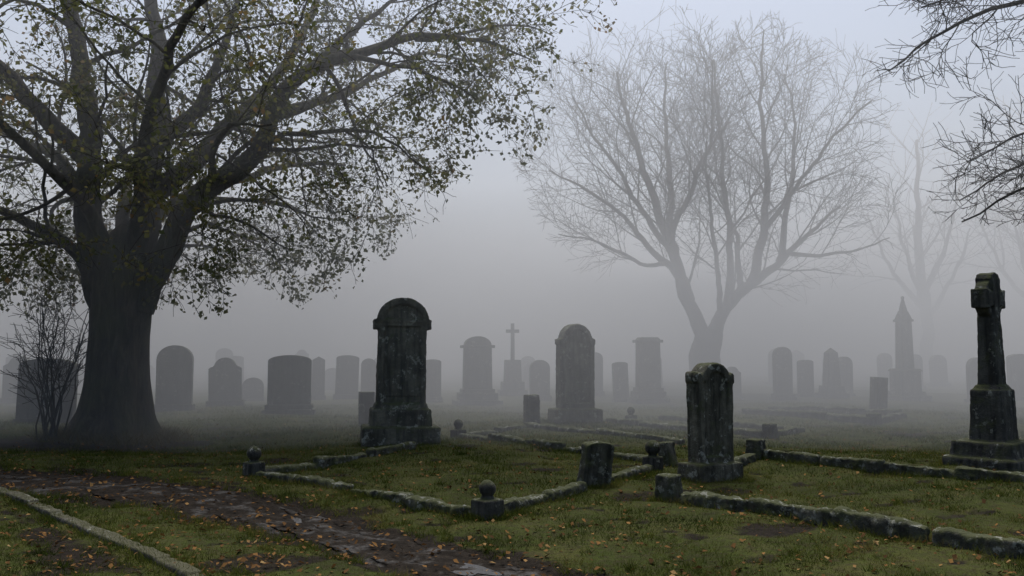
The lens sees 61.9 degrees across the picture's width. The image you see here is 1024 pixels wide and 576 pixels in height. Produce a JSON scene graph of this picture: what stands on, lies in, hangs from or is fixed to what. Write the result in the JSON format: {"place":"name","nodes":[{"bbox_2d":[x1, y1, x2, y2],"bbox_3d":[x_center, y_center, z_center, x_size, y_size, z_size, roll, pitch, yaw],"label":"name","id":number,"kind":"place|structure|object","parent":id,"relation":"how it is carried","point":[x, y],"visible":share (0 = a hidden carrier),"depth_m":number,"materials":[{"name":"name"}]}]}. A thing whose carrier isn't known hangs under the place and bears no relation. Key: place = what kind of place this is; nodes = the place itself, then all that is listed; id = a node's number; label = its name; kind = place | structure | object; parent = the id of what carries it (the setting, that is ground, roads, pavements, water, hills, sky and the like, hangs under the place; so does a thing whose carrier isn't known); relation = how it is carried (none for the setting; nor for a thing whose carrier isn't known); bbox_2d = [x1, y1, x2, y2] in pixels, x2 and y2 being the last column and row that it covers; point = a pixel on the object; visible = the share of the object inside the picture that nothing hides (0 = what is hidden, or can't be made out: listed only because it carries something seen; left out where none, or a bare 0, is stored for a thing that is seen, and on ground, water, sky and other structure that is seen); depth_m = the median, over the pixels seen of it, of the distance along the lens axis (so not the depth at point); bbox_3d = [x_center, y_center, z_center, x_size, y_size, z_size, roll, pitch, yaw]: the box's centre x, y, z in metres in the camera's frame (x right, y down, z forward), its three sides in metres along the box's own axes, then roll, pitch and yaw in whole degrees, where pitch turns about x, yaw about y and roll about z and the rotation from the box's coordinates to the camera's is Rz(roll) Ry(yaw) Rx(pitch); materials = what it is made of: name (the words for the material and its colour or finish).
{"place":"outdoors","nodes":[
{"label":"outdoors","id":0,"kind":"place"},
{"bbox_2d":[16,421,216,447],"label":"dry grass","id":1,"kind":"structure","parent":0,"point":[171,436],"depth_m":15.46,"materials":[{"name":"plant"}]},
{"bbox_2d":[0,473,548,575],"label":"dirt path","id":2,"kind":"structure","parent":0,"point":[240,505],"depth_m":8.38,"materials":[{"name":"brown soil"}]},
{"bbox_2d":[293,517,301,522],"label":"puddle","id":3,"kind":"object","parent":2,"relation":"on","point":[297,520],"visible":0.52,"depth_m":8.43,"materials":[{"name":"black liquid"}]},
{"bbox_2d":[451,563,501,575],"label":"puddle","id":4,"kind":"object","parent":2,"relation":"on","point":[481,569],"visible":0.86,"depth_m":6.53,"materials":[{"name":"black liquid"}]},
{"bbox_2d":[0,406,1023,575],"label":"fallen leaves","id":5,"kind":"object","parent":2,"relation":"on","point":[651,560],"visible":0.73,"depth_m":7.94,"materials":[{"name":"orange plant"}]},
{"bbox_2d":[0,354,1023,575],"bbox_3d":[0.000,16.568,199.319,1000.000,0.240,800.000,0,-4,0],"label":"grass ground","id":6,"kind":"structure","parent":0,"point":[753,370],"depth_m":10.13,"materials":[{"name":"green plant"}]},
{"bbox_2d":[5,354,17,364],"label":"headstone","id":7,"kind":"object","parent":6,"relation":"on","point":[9,358],"visible":0.17,"depth_m":35.63,"materials":[{"name":"stone"}]},
{"bbox_2d":[0,356,29,402],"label":"headstone","id":8,"kind":"object","parent":6,"relation":"on","point":[12,367],"visible":0.48,"depth_m":26.68,"materials":[{"name":"stone"}]},
{"bbox_2d":[13,358,78,422],"bbox_3d":[-10.438,2.362,19.180,1.219,1.555,0.459,2,-5,-14],"label":"headstone","id":9,"kind":"object","parent":6,"relation":"on","point":[28,411],"visible":0.42,"depth_m":18.99,"materials":[{"name":"stone"}]},
{"bbox_2d":[0,265,108,440],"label":"bare shrub","id":10,"kind":"object","parent":6,"relation":"on","point":[53,413],"visible":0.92,"depth_m":15.63,"materials":[{"name":"grey plant"}]},
{"bbox_2d":[78,367,84,387],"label":"headstone","id":11,"kind":"object","parent":6,"relation":"on","point":[81,378],"visible":0.08,"depth_m":38.69,"materials":[{"name":"stone"}]},
{"bbox_2d":[0,487,203,575],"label":"path edging","id":12,"kind":"object","parent":6,"relation":"on","point":[79,525],"visible":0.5,"depth_m":7.08,"materials":[{"name":"stone"}]},
{"bbox_2d":[56,146,222,304],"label":"bare tree","id":13,"kind":"object","parent":6,"relation":"on","point":[167,288],"visible":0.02,"depth_m":62.32,"materials":[{"name":"grey plant"}]},
{"bbox_2d":[150,365,155,382],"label":"headstone","id":14,"kind":"object","parent":6,"relation":"on","point":[152,374],"visible":0.33,"depth_m":44.23,"materials":[{"name":"stone"}]},
{"bbox_2d":[154,345,194,411],"bbox_3d":[-9.200,2.522,23.276,1.030,1.915,0.450,1,-4,-12],"label":"headstone","id":15,"kind":"object","parent":6,"relation":"on","point":[174,376],"visible":0.84,"depth_m":23.13,"materials":[{"name":"stone"}]},
{"bbox_2d":[215,348,232,361],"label":"headstone","id":16,"kind":"object","parent":6,"relation":"on","point":[224,353],"visible":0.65,"depth_m":40.40,"materials":[{"name":"stone"}]},
{"bbox_2d":[205,358,244,406],"bbox_3d":[-8.417,2.817,25.056,1.058,1.545,0.428,-1,-4,-12],"label":"headstone","id":17,"kind":"object","parent":6,"relation":"on","point":[224,381],"visible":0.84,"depth_m":24.93,"materials":[{"name":"stone"}]},
{"bbox_2d":[227,356,243,383],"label":"headstone","id":18,"kind":"object","parent":6,"relation":"on","point":[239,360],"visible":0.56,"depth_m":38.27,"materials":[{"name":"stone"}]},
{"bbox_2d":[242,377,264,400],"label":"headstone","id":19,"kind":"object","parent":6,"relation":"on","point":[253,389],"visible":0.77,"depth_m":28.73,"materials":[{"name":"stone"}]},
{"bbox_2d":[242,446,264,475],"bbox_3d":[-3.419,2.352,11.307,0.246,0.505,0.246,4,-6,-40],"label":"ball finial post","id":20,"kind":"object","parent":6,"relation":"on","point":[253,464],"visible":0.61,"depth_m":11.24,"materials":[{"name":"stone"}]},
{"bbox_2d":[261,355,315,414],"bbox_3d":[-5.750,2.561,22.070,1.318,1.645,0.618,1,-4,-10],"label":"headstone","id":21,"kind":"object","parent":6,"relation":"on","point":[289,384],"visible":0.84,"depth_m":21.90,"materials":[{"name":"stone"}]},
{"bbox_2d":[295,350,308,357],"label":"headstone","id":22,"kind":"object","parent":6,"relation":"on","point":[302,353],"visible":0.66,"depth_m":41.00,"materials":[{"name":"stone"}]},
{"bbox_2d":[0,0,616,444],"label":"sycamore tree","id":23,"kind":"object","parent":6,"relation":"on","point":[130,260],"visible":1,"depth_m":15.83,"materials":[{"name":"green plant"}]},
{"bbox_2d":[311,357,325,399],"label":"headstone","id":24,"kind":"object","parent":6,"relation":"on","point":[318,378],"visible":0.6,"depth_m":28.53,"materials":[{"name":"stone"}]},
{"bbox_2d":[325,368,335,389],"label":"headstone","id":25,"kind":"object","parent":6,"relation":"on","point":[330,375],"visible":0.35,"depth_m":36.95,"materials":[{"name":"stone"}]},
{"bbox_2d":[333,355,358,399],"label":"headstone","id":26,"kind":"object","parent":6,"relation":"on","point":[347,377],"visible":0.78,"depth_m":28.26,"materials":[{"name":"stone"}]},
{"bbox_2d":[358,391,374,425],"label":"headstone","id":27,"kind":"object","parent":6,"relation":"on","point":[366,401],"visible":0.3,"depth_m":18.90,"materials":[{"name":"grey stone"}]},
{"bbox_2d":[361,358,375,394],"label":"headstone","id":28,"kind":"object","parent":6,"relation":"on","point":[368,374],"visible":0.6,"depth_m":28.46,"materials":[{"name":"stone"}]},
{"bbox_2d":[360,298,440,446],"bbox_3d":[-1.906,1.492,14.681,1.333,2.627,0.880,2,-5,-12],"label":"arched gravestone monument","id":29,"kind":"object","parent":6,"relation":"on","point":[400,411],"visible":0.84,"depth_m":14.45,"materials":[{"name":"stone"}]},
{"bbox_2d":[426,359,442,401],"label":"headstone","id":30,"kind":"object","parent":6,"relation":"on","point":[433,380],"visible":0.65,"depth_m":27.76,"materials":[{"name":"stone"}]},
{"bbox_2d":[255,441,653,516],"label":"grave kerb","id":31,"kind":"structure","parent":6,"relation":"on","point":[410,499],"depth_m":10.00,"materials":[{"name":"stone"}]},
{"bbox_2d":[450,419,465,437],"bbox_3d":[-1.019,2.719,16.194,0.245,0.456,0.246,4,-6,-40],"label":"ball finial post","id":32,"kind":"object","parent":6,"relation":"on","point":[458,425],"visible":0.62,"depth_m":16.13,"materials":[{"name":"stone"}]},
{"bbox_2d":[452,336,502,405],"bbox_3d":[-1.100,2.685,27.075,1.485,2.300,1.114,1,-4,-10],"label":"pillar headstone","id":33,"kind":"object","parent":6,"relation":"on","point":[476,389],"visible":0.93,"depth_m":26.82,"materials":[{"name":"stone"}]},
{"bbox_2d":[470,480,504,520],"bbox_3d":[-0.249,2.190,8.642,0.266,0.492,0.266,4,-6,-40],"label":"ball finial post","id":34,"kind":"object","parent":6,"relation":"on","point":[487,503],"visible":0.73,"depth_m":8.57,"materials":[{"name":"stone"}]},
{"bbox_2d":[498,323,527,395],"bbox_3d":[0.020,2.658,30.888,1.000,2.750,0.800,1,-4,-8],"label":"stone cross monument","id":35,"kind":"object","parent":6,"relation":"on","point":[512,384],"visible":0.9,"depth_m":30.63,"materials":[{"name":"grey stone"}]},
{"bbox_2d":[523,362,531,387],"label":"headstone","id":36,"kind":"object","parent":6,"relation":"on","point":[526,374],"visible":0.34,"depth_m":37.16,"materials":[{"name":"stone"}]},
{"bbox_2d":[521,356,534,381],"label":"headstone","id":37,"kind":"object","parent":6,"relation":"on","point":[525,360],"visible":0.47,"depth_m":39.88,"materials":[{"name":"stone"}]},
{"bbox_2d":[523,394,540,423],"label":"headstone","id":38,"kind":"object","parent":6,"relation":"on","point":[531,407],"visible":0.75,"depth_m":18.22,"materials":[{"name":"grey stone"}]},
{"bbox_2d":[529,360,551,400],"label":"headstone","id":39,"kind":"object","parent":6,"relation":"on","point":[539,377],"visible":0.77,"depth_m":28.25,"materials":[{"name":"stone"}]},
{"bbox_2d":[458,422,684,461],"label":"grave kerb","id":40,"kind":"structure","parent":6,"relation":"on","point":[492,434],"depth_m":15.24,"materials":[{"name":"stone"}]},
{"bbox_2d":[548,324,602,423],"bbox_3d":[1.380,1.931,18.709,1.090,2.288,0.711,1,-4,-16],"label":"arched headstone","id":41,"kind":"object","parent":6,"relation":"on","point":[575,373],"visible":0.87,"depth_m":18.54,"materials":[{"name":"stone"}]},
{"bbox_2d":[576,440,614,486],"bbox_3d":[1.006,2.173,10.309,0.418,0.650,0.182,8,-2,-29],"label":"grave marker","id":42,"kind":"object","parent":6,"relation":"on","point":[596,460],"visible":0.79,"depth_m":10.23,"materials":[{"name":"stone"}]},
{"bbox_2d":[594,352,604,395],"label":"headstone","id":43,"kind":"object","parent":6,"relation":"on","point":[598,369],"visible":0.47,"depth_m":30.78,"materials":[{"name":"stone"}]},
{"bbox_2d":[611,362,628,401],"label":"headstone","id":44,"kind":"object","parent":6,"relation":"on","point":[620,382],"visible":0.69,"depth_m":28.05,"materials":[{"name":"stone"}]},
{"bbox_2d":[625,407,636,418],"bbox_3d":[2.751,2.974,19.734,0.226,0.456,0.226,4,-6,-40],"label":"ball finial post","id":45,"kind":"object","parent":6,"relation":"on","point":[630,411],"visible":0.63,"depth_m":19.68,"materials":[{"name":"stone"}]},
{"bbox_2d":[627,337,669,403],"bbox_3d":[4.350,2.688,27.275,1.147,2.220,0.860,1,-4,-10],"label":"pillar headstone","id":46,"kind":"object","parent":6,"relation":"on","point":[647,389],"visible":0.95,"depth_m":27.08,"materials":[{"name":"stone"}]},
{"bbox_2d":[642,440,663,470],"bbox_3d":[1.931,2.349,11.709,0.226,0.524,0.226,4,-6,-40],"label":"ball finial post","id":47,"kind":"object","parent":6,"relation":"on","point":[652,448],"visible":0.74,"depth_m":11.64,"materials":[{"name":"stone"}]},
{"bbox_2d":[661,359,664,388],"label":"headstone","id":48,"kind":"object","parent":6,"relation":"on","point":[662,386],"visible":0.14,"depth_m":36.31,"materials":[{"name":"stone"}]},
{"bbox_2d":[658,441,677,466],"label":"kerb corner block","id":49,"kind":"structure","parent":6,"relation":"on","point":[667,452],"depth_m":12.22,"materials":[{"name":"stone"}]},
{"bbox_2d":[654,473,682,502],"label":"kerb corner block","id":50,"kind":"structure","parent":6,"relation":"on","point":[668,485],"depth_m":9.37,"materials":[{"name":"stone"}]},
{"bbox_2d":[606,414,804,437],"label":"grave kerb","id":51,"kind":"structure","parent":6,"relation":"on","point":[782,429],"depth_m":17.94,"materials":[{"name":"stone"}]},
{"bbox_2d":[508,1,908,370],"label":"bare tree","id":52,"kind":"object","parent":6,"relation":"on","point":[706,345],"visible":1,"depth_m":33.55,"materials":[{"name":"grey plant"}]},
{"bbox_2d":[677,362,743,483],"bbox_3d":[2.588,1.801,11.168,0.804,1.650,0.468,5,-7,-34],"label":"headstone","id":53,"kind":"object","parent":6,"relation":"on","point":[709,392],"visible":0.8,"depth_m":11.03,"materials":[{"name":"stone"}]},
{"bbox_2d":[727,367,743,399],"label":"headstone","id":54,"kind":"object","parent":6,"relation":"on","point":[736,384],"visible":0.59,"depth_m":29.96,"materials":[{"name":"stone"}]},
{"bbox_2d":[745,438,765,459],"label":"kerb corner block","id":55,"kind":"structure","parent":6,"relation":"on","point":[756,446],"depth_m":12.56,"materials":[{"name":"stone"}]},
{"bbox_2d":[762,423,778,438],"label":"kerb corner block","id":56,"kind":"structure","parent":6,"relation":"on","point":[770,430],"depth_m":16.05,"materials":[{"name":"stone"}]},
{"bbox_2d":[766,348,774,385],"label":"headstone","id":57,"kind":"object","parent":6,"relation":"on","point":[770,373],"visible":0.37,"depth_m":41.54,"materials":[{"name":"stone"}]},
{"bbox_2d":[769,347,796,399],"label":"headstone","id":58,"kind":"object","parent":6,"relation":"on","point":[782,373],"visible":0.9,"depth_m":28.76,"materials":[{"name":"stone"}]},
{"bbox_2d":[792,350,804,378],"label":"headstone","id":59,"kind":"object","parent":6,"relation":"on","point":[797,355],"visible":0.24,"depth_m":49.45,"materials":[{"name":"stone"}]},
{"bbox_2d":[795,360,814,396],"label":"headstone","id":60,"kind":"object","parent":6,"relation":"on","point":[805,378],"visible":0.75,"depth_m":30.15,"materials":[{"name":"stone"}]},
{"bbox_2d":[741,405,906,424],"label":"grave kerb","id":61,"kind":"structure","parent":6,"relation":"on","point":[821,413],"depth_m":21.07,"materials":[{"name":"stone"}]},
{"bbox_2d":[815,348,849,398],"bbox_3d":[10.950,2.972,29.260,0.828,1.845,0.828,1,-4,-10],"label":"obelisk","id":62,"kind":"object","parent":6,"relation":"on","point":[830,387],"visible":0.9,"depth_m":29.07,"materials":[{"name":"stone"}]},
{"bbox_2d":[838,357,855,395],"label":"headstone","id":63,"kind":"object","parent":6,"relation":"on","point":[846,369],"visible":0.56,"depth_m":31.26,"materials":[{"name":"stone"}]},
{"bbox_2d":[679,449,1023,558],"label":"grave kerb","id":64,"kind":"structure","parent":6,"relation":"on","point":[905,527],"depth_m":8.27,"materials":[{"name":"stone"}]},
{"bbox_2d":[866,413,882,424],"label":"kerb corner block","id":65,"kind":"structure","parent":6,"relation":"on","point":[876,419],"depth_m":19.56,"materials":[{"name":"stone"}]},
{"bbox_2d":[868,377,887,409],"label":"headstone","id":66,"kind":"object","parent":6,"relation":"on","point":[878,393],"visible":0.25,"depth_m":22.64,"materials":[{"name":"grey stone"}]},
{"bbox_2d":[877,353,892,386],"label":"headstone","id":67,"kind":"object","parent":6,"relation":"on","point":[884,363],"visible":0.66,"depth_m":39.00,"materials":[{"name":"stone"}]},
{"bbox_2d":[888,296,931,401],"bbox_3d":[13.250,2.099,28.824,1.150,3.660,1.150,1,-4,-12],"label":"gothic pinnacle monument","id":68,"kind":"object","parent":6,"relation":"on","point":[905,382],"visible":0.92,"depth_m":28.62,"materials":[{"name":"stone"}]},
{"bbox_2d":[914,354,925,388],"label":"headstone","id":69,"kind":"object","parent":6,"relation":"on","point":[918,362],"visible":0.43,"depth_m":36.62,"materials":[{"name":"stone"}]},
{"bbox_2d":[828,101,1018,376],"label":"bare tree","id":70,"kind":"object","parent":6,"relation":"on","point":[922,301],"visible":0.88,"depth_m":57.93,"materials":[{"name":"grey plant"}]},
{"bbox_2d":[927,355,950,386],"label":"headstone","id":71,"kind":"object","parent":6,"relation":"on","point":[938,372],"visible":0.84,"depth_m":39.41,"materials":[{"name":"stone"}]},
{"bbox_2d":[862,0,1023,226],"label":"bare tree","id":72,"kind":"object","parent":6,"relation":"on","point":[1018,164],"visible":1,"depth_m":14.72,"materials":[{"name":"grey plant"}]},
{"bbox_2d":[964,357,977,402],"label":"headstone","id":73,"kind":"object","parent":6,"relation":"on","point":[971,373],"visible":0.41,"depth_m":27.75,"materials":[{"name":"stone"}]},
{"bbox_2d":[939,92,1023,297],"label":"bare tree","id":74,"kind":"object","parent":6,"relation":"on","point":[1020,247],"visible":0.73,"depth_m":61.25,"materials":[{"name":"grey plant"}]},
{"bbox_2d":[942,272,1023,471],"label":"celtic cross monument","id":75,"kind":"object","parent":6,"relation":"on","point":[992,441],"visible":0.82,"depth_m":12.03,"materials":[{"name":"stone"}]},
{"bbox_2d":[1006,354,1023,399],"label":"headstone","id":76,"kind":"object","parent":6,"relation":"on","point":[1015,370],"visible":0.69,"depth_m":28.23,"materials":[{"name":"stone"}]},
{"bbox_2d":[0,0,1023,353],"label":"sky","id":77,"kind":"structure","parent":0,"point":[486,265],"materials":[{"name":"grey"}]}
]}

